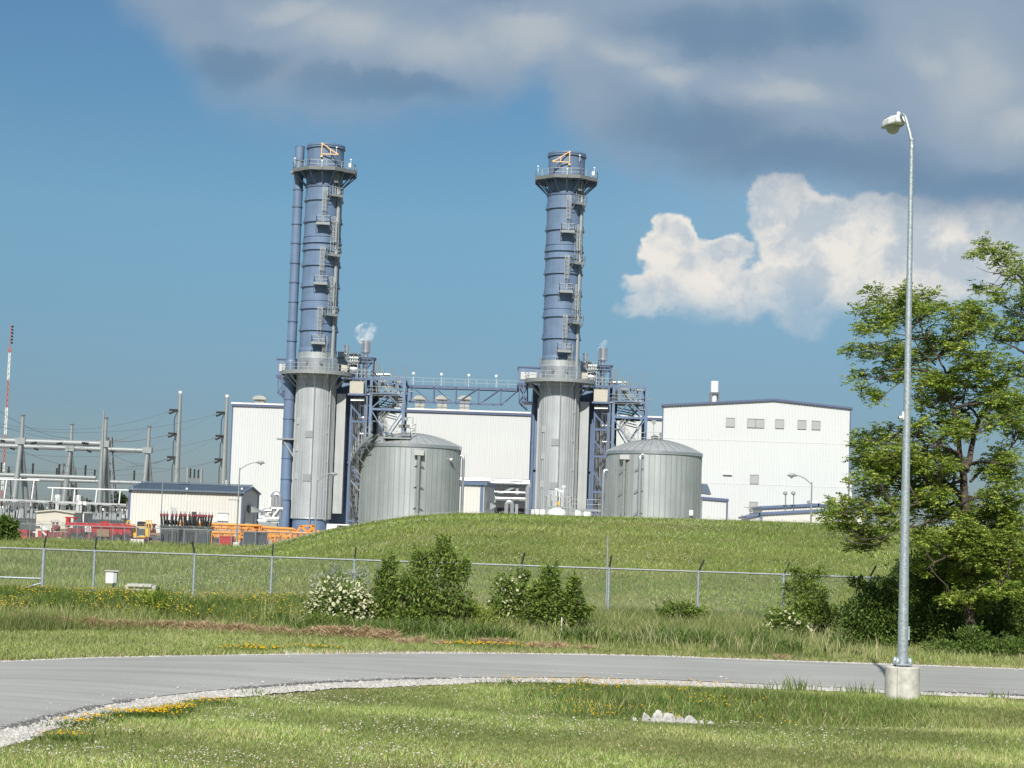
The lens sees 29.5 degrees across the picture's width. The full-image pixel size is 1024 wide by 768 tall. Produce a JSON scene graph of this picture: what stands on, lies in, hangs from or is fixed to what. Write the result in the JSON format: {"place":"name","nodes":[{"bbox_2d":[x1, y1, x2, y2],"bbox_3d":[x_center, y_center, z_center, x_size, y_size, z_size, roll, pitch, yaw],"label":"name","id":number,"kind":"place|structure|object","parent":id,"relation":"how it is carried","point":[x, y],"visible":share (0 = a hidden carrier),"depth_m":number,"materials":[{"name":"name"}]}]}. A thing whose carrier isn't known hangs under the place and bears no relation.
{"place":"outdoors","nodes":[
{"label":"outdoors","id":0,"kind":"place"},
{"bbox_2d":[0,499,125,505],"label":"bus beam","id":1,"kind":"structure","parent":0,"point":[67,502],"depth_m":283.24,"materials":[{"name":"grey metal"}]},
{"bbox_2d":[35,510,93,536],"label":"control house","id":2,"kind":"structure","parent":0,"point":[49,515],"depth_m":261.26,"materials":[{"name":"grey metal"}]},
{"bbox_2d":[48,487,128,503],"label":"bus pipe","id":3,"kind":"object","parent":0,"point":[119,490],"visible":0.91,"depth_m":284.41,"materials":[{"name":"grey metal"}]},
{"bbox_2d":[0,534,378,595],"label":"grass","id":4,"kind":"structure","parent":0,"point":[110,545],"depth_m":113.10,"materials":[{"name":"green plant"}]},
{"bbox_2d":[127,481,262,546],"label":"warehouse","id":5,"kind":"structure","parent":0,"point":[144,501],"depth_m":249.45,"materials":[{"name":"beige metal"}]},
{"bbox_2d":[459,481,496,513],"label":"pump house","id":6,"kind":"structure","parent":0,"point":[478,497],"depth_m":234.63,"materials":[{"name":"beige metal"}]},
{"bbox_2d":[460,477,531,514],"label":"pipe bridge","id":7,"kind":"structure","parent":0,"point":[516,492],"depth_m":261.16,"materials":[{"name":"metal"}]},
{"bbox_2d":[0,681,1023,767],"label":"grass","id":8,"kind":"structure","parent":0,"point":[633,696],"depth_m":29.89,"materials":[{"name":"green plant"}]},
{"bbox_2d":[0,512,1023,767],"bbox_3d":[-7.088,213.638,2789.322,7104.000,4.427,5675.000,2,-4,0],"label":"ground","id":9,"kind":"structure","parent":0,"point":[594,579],"depth_m":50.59,"materials":[{"name":"green plant"}]},
{"bbox_2d":[0,324,13,504],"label":"radio mast","id":10,"kind":"object","parent":9,"relation":"on","point":[7,395],"visible":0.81,"depth_m":821.16,"materials":[{"name":"white metal"}]},
{"bbox_2d":[0,513,21,540],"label":"bush","id":11,"kind":"object","parent":9,"relation":"on","point":[9,526],"visible":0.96,"depth_m":213.72,"materials":[{"name":"green plant"}]},
{"bbox_2d":[11,414,28,518],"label":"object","id":12,"kind":"structure","parent":9,"relation":"on","point":[20,457],"depth_m":299.64,"materials":[{"name":"metal"}]},
{"bbox_2d":[0,473,95,479],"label":"tubular beam","id":13,"kind":"structure","parent":12,"relation":"attached to","point":[54,476],"depth_m":299.33,"materials":[{"name":"metal"}]},
{"bbox_2d":[0,438,99,445],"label":"tubular beam","id":14,"kind":"structure","parent":12,"relation":"attached to","point":[54,442],"depth_m":299.65,"materials":[{"name":"metal"}]},
{"bbox_2d":[19,525,49,539],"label":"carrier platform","id":15,"kind":"structure","parent":9,"relation":"on","point":[39,533],"depth_m":236.22,"materials":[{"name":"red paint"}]},
{"bbox_2d":[48,519,66,538],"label":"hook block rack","id":16,"kind":"object","parent":9,"relation":"on","point":[57,534],"visible":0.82,"depth_m":235.18,"materials":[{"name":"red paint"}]},
{"bbox_2d":[60,424,76,509],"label":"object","id":17,"kind":"structure","parent":9,"relation":"on","point":[68,469],"depth_m":329.37,"materials":[{"name":"metal"}]},
{"bbox_2d":[0,477,140,484],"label":"tubular beam","id":18,"kind":"structure","parent":17,"relation":"attached to","point":[89,481],"depth_m":329.23,"materials":[{"name":"metal"}]},
{"bbox_2d":[0,443,142,452],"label":"tubular beam","id":19,"kind":"structure","parent":17,"relation":"attached to","point":[85,448],"depth_m":329.58,"materials":[{"name":"metal"}]},
{"bbox_2d":[96,410,104,512],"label":"lightning mast","id":20,"kind":"object","parent":9,"relation":"on","point":[100,486],"visible":0.71,"depth_m":295.50,"materials":[{"name":"metal"}]},
{"bbox_2d":[65,517,136,541],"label":"mobile crane","id":21,"kind":"object","parent":9,"relation":"on","point":[105,531],"visible":0.61,"depth_m":235.07,"materials":[{"name":"red paint"}]},
{"bbox_2d":[94,417,111,519],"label":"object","id":22,"kind":"structure","parent":9,"relation":"on","point":[106,472],"depth_m":300.11,"materials":[{"name":"metal"}]},
{"bbox_2d":[92,436,123,519],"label":"lattice pylon","id":23,"kind":"object","parent":9,"relation":"on","point":[112,463],"visible":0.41,"depth_m":469.61,"materials":[{"name":"metal"}]},
{"bbox_2d":[105,570,120,590],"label":"meter box","id":24,"kind":"object","parent":9,"relation":"on","point":[112,579],"visible":0.75,"depth_m":71.64,"materials":[{"name":"white plastic"}]},
{"bbox_2d":[126,520,151,538],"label":"crane upperworks","id":25,"kind":"object","parent":9,"relation":"on","point":[139,531],"visible":0.74,"depth_m":236.39,"materials":[{"name":"yellow paint"}]},
{"bbox_2d":[125,583,158,590],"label":"concrete block","id":26,"kind":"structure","parent":9,"relation":"on","point":[132,586],"depth_m":73.59,"materials":[{"name":"grey concrete"}]},
{"bbox_2d":[142,426,152,481],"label":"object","id":27,"kind":"structure","parent":9,"relation":"on","point":[147,469],"depth_m":329.56,"materials":[{"name":"metal"}]},
{"bbox_2d":[0,583,307,617],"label":"wildflower blossoms","id":28,"kind":"object","parent":9,"relation":"on","point":[146,601],"visible":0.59,"depth_m":57.90,"materials":[{"name":"yellow plant"}]},
{"bbox_2d":[136,583,171,611],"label":"weed clump","id":29,"kind":"object","parent":9,"relation":"on","point":[150,597],"visible":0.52,"depth_m":56.59,"materials":[{"name":"green plant"}]},
{"bbox_2d":[0,583,317,623],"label":"weeds","id":30,"kind":"object","parent":9,"relation":"on","point":[46,597],"visible":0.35,"depth_m":57.50,"materials":[{"name":"green plant"}]},
{"bbox_2d":[14,520,319,546],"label":"chain link fence","id":31,"kind":"object","parent":9,"relation":"on","point":[202,529],"visible":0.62,"depth_m":227.20,"materials":[{"name":"metal"}]},
{"bbox_2d":[160,512,182,542],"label":"transformer","id":32,"kind":"object","parent":9,"relation":"on","point":[172,522],"visible":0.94,"depth_m":237.25,"materials":[{"name":"grey metal"}]},
{"bbox_2d":[167,391,181,481],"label":"power pole","id":33,"kind":"object","parent":9,"relation":"on","point":[176,463],"visible":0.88,"depth_m":344.67,"materials":[{"name":"metal"}]},
{"bbox_2d":[180,511,200,544],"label":"transformer","id":34,"kind":"object","parent":9,"relation":"on","point":[193,522],"visible":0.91,"depth_m":239.25,"materials":[{"name":"grey metal"}]},
{"bbox_2d":[185,467,202,482],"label":"switch frame","id":35,"kind":"object","parent":9,"relation":"on","point":[188,479],"visible":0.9,"depth_m":299.49,"materials":[{"name":"metal"}]},
{"bbox_2d":[198,512,214,544],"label":"transformer","id":36,"kind":"object","parent":9,"relation":"on","point":[205,523],"visible":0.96,"depth_m":235.98,"materials":[{"name":"grey metal"}]},
{"bbox_2d":[214,395,228,485],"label":"power pole","id":37,"kind":"object","parent":9,"relation":"on","point":[223,459],"visible":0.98,"depth_m":344.67,"materials":[{"name":"metal"}]},
{"bbox_2d":[211,523,261,542],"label":"lattice boom","id":38,"kind":"object","parent":9,"relation":"on","point":[248,526],"visible":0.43,"depth_m":238.18,"materials":[{"name":"orange paint"}]},
{"bbox_2d":[228,461,264,546],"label":"street lamp","id":39,"kind":"object","parent":9,"relation":"on","point":[236,543],"visible":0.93,"depth_m":225.41,"materials":[{"name":"metal"}]},
{"bbox_2d":[242,532,267,546],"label":"steel container","id":40,"kind":"object","parent":9,"relation":"on","point":[258,537],"visible":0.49,"depth_m":234.17,"materials":[{"name":"grey metal"}]},
{"bbox_2d":[269,497,282,515],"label":"loop frame","id":41,"kind":"object","parent":9,"relation":"on","point":[277,510],"visible":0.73,"depth_m":270.67,"materials":[{"name":"grey metal"}]},
{"bbox_2d":[270,491,282,519],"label":"expansion loop","id":42,"kind":"object","parent":41,"relation":"attached to","point":[277,499],"visible":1,"depth_m":271.07,"materials":[{"name":"metal"}]},
{"bbox_2d":[266,530,291,543],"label":"lattice boom","id":43,"kind":"object","parent":9,"relation":"on","point":[279,538],"visible":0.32,"depth_m":236.16,"materials":[{"name":"orange paint"}]},
{"bbox_2d":[281,142,356,536],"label":"chimney stack","id":44,"kind":"object","parent":9,"relation":"on","point":[325,172],"visible":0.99,"depth_m":283.95,"materials":[{"name":"blue paint"}]},
{"bbox_2d":[276,146,304,540],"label":"auxiliary flue","id":45,"kind":"object","parent":44,"relation":"attached to","point":[287,438],"visible":0.95,"depth_m":286.14,"materials":[{"name":"blue paint"}]},
{"bbox_2d":[304,607,358,626],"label":"shrub","id":46,"kind":"object","parent":9,"relation":"on","point":[324,616],"visible":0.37,"depth_m":54.03,"materials":[{"name":"green plant"}]},
{"bbox_2d":[290,369,373,527],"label":"boiler casing","id":47,"kind":"object","parent":9,"relation":"on","point":[341,456],"visible":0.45,"depth_m":286.07,"materials":[{"name":"blue paint"}]},
{"bbox_2d":[276,358,296,398],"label":"louvred cabin","id":48,"kind":"object","parent":47,"relation":"on","point":[279,376],"visible":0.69,"depth_m":287.77,"materials":[{"name":"metal"}]},
{"bbox_2d":[348,353,360,376],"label":"steam drum","id":49,"kind":"object","parent":47,"relation":"on","point":[356,368],"visible":0.8,"depth_m":291.04,"materials":[{"name":"metal"}]},
{"bbox_2d":[356,340,376,377],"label":"steam silencer","id":50,"kind":"object","parent":47,"relation":"on","point":[366,360],"visible":0.88,"depth_m":292.61,"materials":[{"name":"metal"}]},
{"bbox_2d":[290,564,380,622],"bbox_3d":[-5.005,6.103,54.992,2.324,2.021,1.882,5,-5,-34],"label":"flowering shrub","id":51,"kind":"object","parent":9,"relation":"on","point":[354,604],"visible":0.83,"depth_m":54.80,"materials":[{"name":"white plant"}]},
{"bbox_2d":[309,558,389,594],"bbox_3d":[-5.053,6.356,60.670,2.652,2.149,0.894,2,-4,0],"label":"willow shrub","id":52,"kind":"object","parent":9,"relation":"on","point":[349,573],"visible":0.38,"depth_m":60.62,"materials":[{"name":"green plant"}]},
{"bbox_2d":[346,378,379,524],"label":"pipe rack","id":53,"kind":"object","parent":9,"relation":"on","point":[359,420],"visible":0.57,"depth_m":286.74,"materials":[{"name":"blue metal"}]},
{"bbox_2d":[348,381,364,400],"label":"instrument cabin","id":54,"kind":"object","parent":53,"relation":"hanging from","point":[357,388],"visible":1,"depth_m":284.69,"materials":[{"name":"beige metal"}]},
{"bbox_2d":[215,640,538,652],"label":"trefoil leaves","id":55,"kind":"object","parent":9,"relation":"on","point":[482,645],"visible":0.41,"depth_m":47.41,"materials":[{"name":"green plant"}]},
{"bbox_2d":[219,640,532,648],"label":"trefoil blossoms","id":56,"kind":"object","parent":55,"relation":"on","point":[479,642],"visible":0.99,"depth_m":47.42,"materials":[{"name":"yellow plant"}]},
{"bbox_2d":[366,548,409,623],"bbox_3d":[-3.335,5.929,55.285,1.679,2.518,1.345,2,-4,0],"label":"sapling","id":57,"kind":"object","parent":9,"relation":"on","point":[383,593],"visible":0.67,"depth_m":55.18,"materials":[{"name":"green plant"}]},
{"bbox_2d":[366,361,412,439],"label":"stair tower","id":58,"kind":"structure","parent":9,"relation":"on","point":[380,381],"depth_m":287.14,"materials":[{"name":"metal"}]},
{"bbox_2d":[0,613,794,659],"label":"hay","id":59,"kind":"object","parent":9,"relation":"on","point":[351,632],"visible":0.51,"depth_m":52.32,"materials":[{"name":"brown plant"}]},
{"bbox_2d":[350,417,464,523],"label":"storage tank","id":60,"kind":"object","parent":9,"relation":"on","point":[410,473],"visible":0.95,"depth_m":185.83,"materials":[{"name":"metal"}]},
{"bbox_2d":[29,677,805,742],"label":"trefoil leaves","id":61,"kind":"object","parent":9,"relation":"on","point":[155,714],"visible":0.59,"depth_m":30.28,"materials":[{"name":"green plant"}]},
{"bbox_2d":[40,674,795,734],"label":"trefoil blossoms","id":62,"kind":"object","parent":61,"relation":"on","point":[137,710],"visible":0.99,"depth_m":31.68,"materials":[{"name":"yellow plant"}]},
{"bbox_2d":[390,534,477,625],"bbox_3d":[-2.195,5.686,54.942,2.550,3.059,1.793,2,-4,0],"label":"shrub","id":63,"kind":"object","parent":9,"relation":"on","point":[416,607],"visible":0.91,"depth_m":54.79,"materials":[{"name":"green plant"}]},
{"bbox_2d":[226,402,661,534],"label":"turbine hall","id":64,"kind":"structure","parent":9,"relation":"on","point":[494,444],"depth_m":320.20,"materials":[{"name":"white metal"}]},
{"bbox_2d":[453,598,506,627],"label":"shrub","id":65,"kind":"object","parent":9,"relation":"on","point":[480,611],"visible":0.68,"depth_m":55.04,"materials":[{"name":"green plant"}]},
{"bbox_2d":[0,536,1014,624],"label":"chain link fence","id":66,"kind":"object","parent":9,"relation":"on","point":[272,557],"visible":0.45,"depth_m":64.39,"materials":[{"name":"metal"}]},
{"bbox_2d":[0,681,1018,767],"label":"clover blossoms","id":67,"kind":"object","parent":9,"relation":"on","point":[194,751],"visible":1,"depth_m":28.28,"materials":[{"name":"white plant"}]},
{"bbox_2d":[486,565,532,626],"bbox_3d":[-0.061,6.286,56.312,1.599,2.134,1.278,0,-5,25],"label":"flowering shrub","id":68,"kind":"object","parent":9,"relation":"on","point":[513,607],"visible":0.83,"depth_m":56.16,"materials":[{"name":"green plant"}]},
{"bbox_2d":[0,628,1023,668],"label":"grass","id":69,"kind":"structure","parent":9,"relation":"on","point":[97,641],"depth_m":48.34,"materials":[{"name":"green plant"}]},
{"bbox_2d":[0,649,1023,746],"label":"gravel","id":70,"kind":"structure","parent":9,"relation":"on","point":[30,730],"depth_m":38.18,"materials":[{"name":"grey gravel"}]},
{"bbox_2d":[0,677,1023,744],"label":"gravel shoulder","id":71,"kind":"object","parent":9,"relation":"on","point":[303,686],"visible":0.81,"depth_m":37.36},
{"bbox_2d":[1,676,1023,727],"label":"asphalt crumbs","id":72,"kind":"object","parent":71,"relation":"on","point":[24,723],"visible":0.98,"depth_m":35.41,"materials":[{"name":"grey asphalt"}]},
{"bbox_2d":[70,673,1014,738],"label":"weeds","id":73,"kind":"object","parent":9,"relation":"on","point":[790,687],"visible":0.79,"depth_m":38.82,"materials":[{"name":"green plant"}]},
{"bbox_2d":[89,511,1021,617],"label":"clover blossoms","id":74,"kind":"object","parent":9,"relation":"on","point":[539,544],"visible":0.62,"depth_m":96.15,"materials":[{"name":"white plant"}]},
{"bbox_2d":[261,594,853,654],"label":"weeds","id":75,"kind":"object","parent":9,"relation":"on","point":[458,628],"visible":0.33,"depth_m":53.07,"materials":[{"name":"green plant"}]},
{"bbox_2d":[522,560,598,630],"bbox_3d":[1.393,6.223,55.893,2.230,2.312,1.430,2,-4,0],"label":"dark shrub","id":76,"kind":"object","parent":9,"relation":"on","point":[546,599],"visible":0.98,"depth_m":55.73,"materials":[{"name":"green plant"}]},
{"bbox_2d":[524,151,597,514],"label":"chimney stack","id":77,"kind":"object","parent":9,"relation":"on","point":[566,181],"visible":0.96,"depth_m":284.13,"materials":[{"name":"blue paint"}]},
{"bbox_2d":[529,377,611,515],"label":"boiler casing","id":78,"kind":"object","parent":9,"relation":"on","point":[585,450],"visible":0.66,"depth_m":287.66,"materials":[{"name":"blue paint"}]},
{"bbox_2d":[517,366,539,410],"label":"louvred cabin","id":79,"kind":"object","parent":78,"relation":"on","point":[522,374],"visible":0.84,"depth_m":287.89,"materials":[{"name":"metal"}]},
{"bbox_2d":[391,372,518,405],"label":"truss walkway","id":80,"kind":"structure","parent":79,"relation":"attached to","point":[472,389],"depth_m":293.69,"materials":[{"name":"blue metal"}]},
{"bbox_2d":[586,361,598,384],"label":"steam drum","id":81,"kind":"object","parent":78,"relation":"on","point":[595,373],"visible":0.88,"depth_m":290.97,"materials":[{"name":"metal"}]},
{"bbox_2d":[592,348,613,385],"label":"steam silencer","id":82,"kind":"object","parent":78,"relation":"on","point":[602,357],"visible":0.89,"depth_m":292.61,"materials":[{"name":"metal"}]},
{"bbox_2d":[545,486,600,515],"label":"railed platform","id":83,"kind":"structure","parent":9,"relation":"on","point":[559,503],"depth_m":239.20,"materials":[{"name":"metal"}]},
{"bbox_2d":[591,387,617,516],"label":"pipe rack","id":84,"kind":"object","parent":9,"relation":"on","point":[602,433],"visible":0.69,"depth_m":286.62,"materials":[{"name":"blue metal"}]},
{"bbox_2d":[591,389,608,408],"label":"instrument cabin","id":85,"kind":"object","parent":84,"relation":"hanging from","point":[600,397],"visible":1,"depth_m":284.69,"materials":[{"name":"beige metal"}]},
{"bbox_2d":[610,369,650,447],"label":"stair tower","id":86,"kind":"structure","parent":9,"relation":"on","point":[635,403],"depth_m":287.19,"materials":[{"name":"blue metal"}]},
{"bbox_2d":[601,420,710,519],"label":"storage tank","id":87,"kind":"object","parent":9,"relation":"on","point":[654,475],"visible":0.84,"depth_m":185.98,"materials":[{"name":"metal"}]},
{"bbox_2d":[654,599,714,619],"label":"shrub","id":88,"kind":"object","parent":9,"relation":"on","point":[678,609],"visible":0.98,"depth_m":59.54,"materials":[{"name":"green plant"}]},
{"bbox_2d":[701,497,728,519],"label":"shed","id":89,"kind":"structure","parent":9,"relation":"on","point":[714,508],"depth_m":266.49,"materials":[{"name":"white metal"}]},
{"bbox_2d":[661,399,852,519],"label":"gabled hall","id":90,"kind":"structure","parent":9,"relation":"on","point":[755,452],"depth_m":272.19,"materials":[{"name":"white metal"}]},
{"bbox_2d":[709,381,719,401],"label":"exhaust drum","id":91,"kind":"object","parent":90,"relation":"on","point":[714,394],"visible":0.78,"depth_m":277.37,"materials":[{"name":"white metal"}]},
{"bbox_2d":[738,509,834,522],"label":"cream shed","id":92,"kind":"structure","parent":9,"relation":"on","point":[797,515],"depth_m":249.47,"materials":[{"name":"beige metal"}]},
{"bbox_2d":[757,605,821,635],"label":"flowering shrub","id":93,"kind":"object","parent":9,"relation":"on","point":[781,619],"visible":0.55,"depth_m":56.46,"materials":[{"name":"green plant"}]},
{"bbox_2d":[751,500,865,523],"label":"cream shed","id":94,"kind":"structure","parent":9,"relation":"on","point":[815,505],"depth_m":259.52,"materials":[{"name":"metal"}]},
{"bbox_2d":[777,563,847,633],"bbox_3d":[9.267,6.672,59.701,2.303,2.356,1.443,2,-4,0],"label":"airy shrub","id":95,"kind":"object","parent":9,"relation":"on","point":[817,608],"visible":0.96,"depth_m":59.57,"materials":[{"name":"green plant"}]},
{"bbox_2d":[830,565,927,647],"bbox_3d":[10.487,6.425,55.686,2.819,2.547,1.755,2,-4,0],"label":"undergrowth bush","id":96,"kind":"object","parent":9,"relation":"on","point":[876,614],"visible":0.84,"depth_m":55.44,"materials":[{"name":"green plant"}]},
{"bbox_2d":[881,112,919,700],"bbox_3d":[7.727,0.465,38.736,0.669,11.974,1.364,3,-4,-12],"label":"street lamp","id":97,"kind":"object","parent":9,"relation":"on","point":[901,680],"visible":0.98,"depth_m":38.19,"materials":[{"name":"metal"}]},
{"bbox_2d":[811,278,1023,651],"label":"locust tree","id":98,"kind":"object","parent":9,"relation":"on","point":[975,536],"visible":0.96,"depth_m":53.80,"materials":[{"name":"green plant"}]},
{"bbox_2d":[890,543,984,646],"bbox_3d":[12.200,6.093,56.255,3.137,3.396,2.401,2,-4,0],"label":"undergrowth bush","id":99,"kind":"object","parent":9,"relation":"on","point":[940,623],"visible":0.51,"depth_m":55.89,"materials":[{"name":"green plant"}]},
{"bbox_2d":[884,528,1023,639],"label":"thicket","id":100,"kind":"object","parent":9,"relation":"on","point":[1013,541],"visible":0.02,"depth_m":60.09,"materials":[{"name":"green plant"}]},
{"bbox_2d":[918,621,1023,657],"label":"undergrowth bush","id":101,"kind":"object","parent":9,"relation":"on","point":[973,640],"visible":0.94,"depth_m":52.83,"materials":[{"name":"green plant"}]},
{"bbox_2d":[959,230,1023,395],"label":"locust tree","id":102,"kind":"object","parent":9,"relation":"on","point":[1001,300],"visible":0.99,"depth_m":57.03,"materials":[{"name":"green plant"}]},
{"bbox_2d":[961,546,1023,642],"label":"undergrowth bush","id":103,"kind":"object","parent":9,"relation":"on","point":[993,625],"visible":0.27,"depth_m":56.86,"materials":[{"name":"green plant"}]},
{"bbox_2d":[0,654,1023,728],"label":"road","id":104,"kind":"structure","parent":0,"point":[29,688],"depth_m":40.73,"materials":[{"name":"grey asphalt"}]},
{"bbox_2d":[0,582,1023,666],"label":"tall grass","id":105,"kind":"structure","parent":0,"point":[49,623],"depth_m":53.68,"materials":[{"name":"green plant"}]},
{"bbox_2d":[0,0,1023,527],"label":"sky","id":106,"kind":"structure","parent":0,"point":[750,184],"materials":[{"name":"blue"}]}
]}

